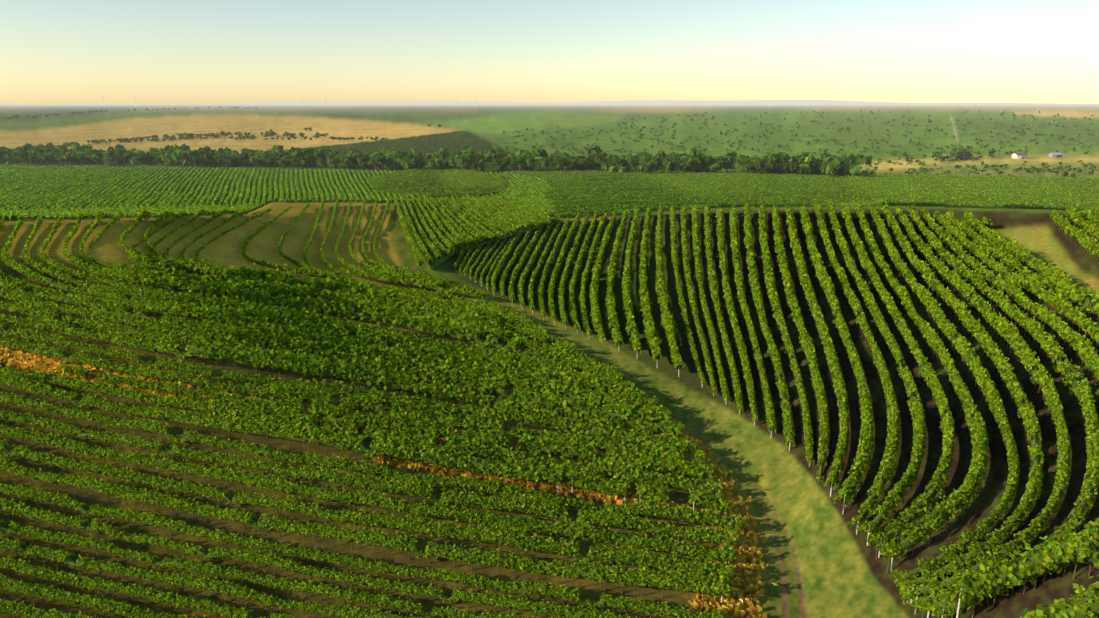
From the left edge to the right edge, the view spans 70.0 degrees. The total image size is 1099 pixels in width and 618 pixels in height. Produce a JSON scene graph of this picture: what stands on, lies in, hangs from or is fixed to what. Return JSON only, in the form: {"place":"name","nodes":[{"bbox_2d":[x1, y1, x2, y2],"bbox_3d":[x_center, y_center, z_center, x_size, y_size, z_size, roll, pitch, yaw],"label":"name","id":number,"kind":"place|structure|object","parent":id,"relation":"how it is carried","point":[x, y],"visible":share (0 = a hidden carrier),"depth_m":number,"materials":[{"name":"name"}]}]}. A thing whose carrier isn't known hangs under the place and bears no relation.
{"place":"outdoors","nodes":[
{"label":"outdoors","id":0,"kind":"place"},
{"bbox_2d":[0,100,1098,617],"bbox_3d":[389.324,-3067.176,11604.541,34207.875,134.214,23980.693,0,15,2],"label":"ground","id":1,"kind":"structure","parent":0,"point":[818,554],"depth_m":82.75,"materials":[{"name":"green plant"}]},
{"bbox_2d":[102,93,478,106],"bbox_3d":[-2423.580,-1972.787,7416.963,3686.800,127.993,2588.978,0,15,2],"label":"wind turbines","id":2,"kind":"object","parent":1,"relation":"on","point":[246,106],"visible":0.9,"depth_m":6922.37,"materials":[{"name":"white metal"}]},
{"bbox_2d":[60,209,987,617],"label":"posts","id":3,"kind":"object","parent":1,"relation":"on","point":[716,487],"visible":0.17,"depth_m":53.23,"materials":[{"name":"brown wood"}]},
{"bbox_2d":[0,113,1098,617],"bbox_3d":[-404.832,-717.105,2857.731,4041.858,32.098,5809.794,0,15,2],"label":"vine trunks","id":4,"kind":"object","parent":1,"relation":"on","point":[540,413],"visible":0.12,"depth_m":60.50,"materials":[{"name":"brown wood"}]},
{"bbox_2d":[0,131,1098,617],"bbox_3d":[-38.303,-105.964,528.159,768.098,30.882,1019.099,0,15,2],"label":"vines","id":5,"kind":"object","parent":4,"relation":"on","point":[932,493],"visible":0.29,"depth_m":58.45,"materials":[{"name":"green plant"}]},
{"bbox_2d":[0,106,1098,617],"bbox_3d":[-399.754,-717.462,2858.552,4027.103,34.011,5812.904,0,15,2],"label":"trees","id":6,"kind":"object","parent":1,"relation":"on","point":[826,164],"visible":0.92,"depth_m":69.38,"materials":[{"name":"green plant"}]},
{"bbox_2d":[0,0,1098,104],"label":"sky","id":7,"kind":"structure","parent":0,"point":[52,51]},
{"bbox_2d":[950,153,1061,159],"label":"house walls","id":8,"kind":"structure","parent":0,"point":[1015,156],"depth_m":685.76,"materials":[{"name":"white paint"}]},
{"bbox_2d":[956,152,1062,159],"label":"farm roofs","id":9,"kind":"structure","parent":8,"relation":"on","point":[1053,154],"depth_m":686.05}
]}

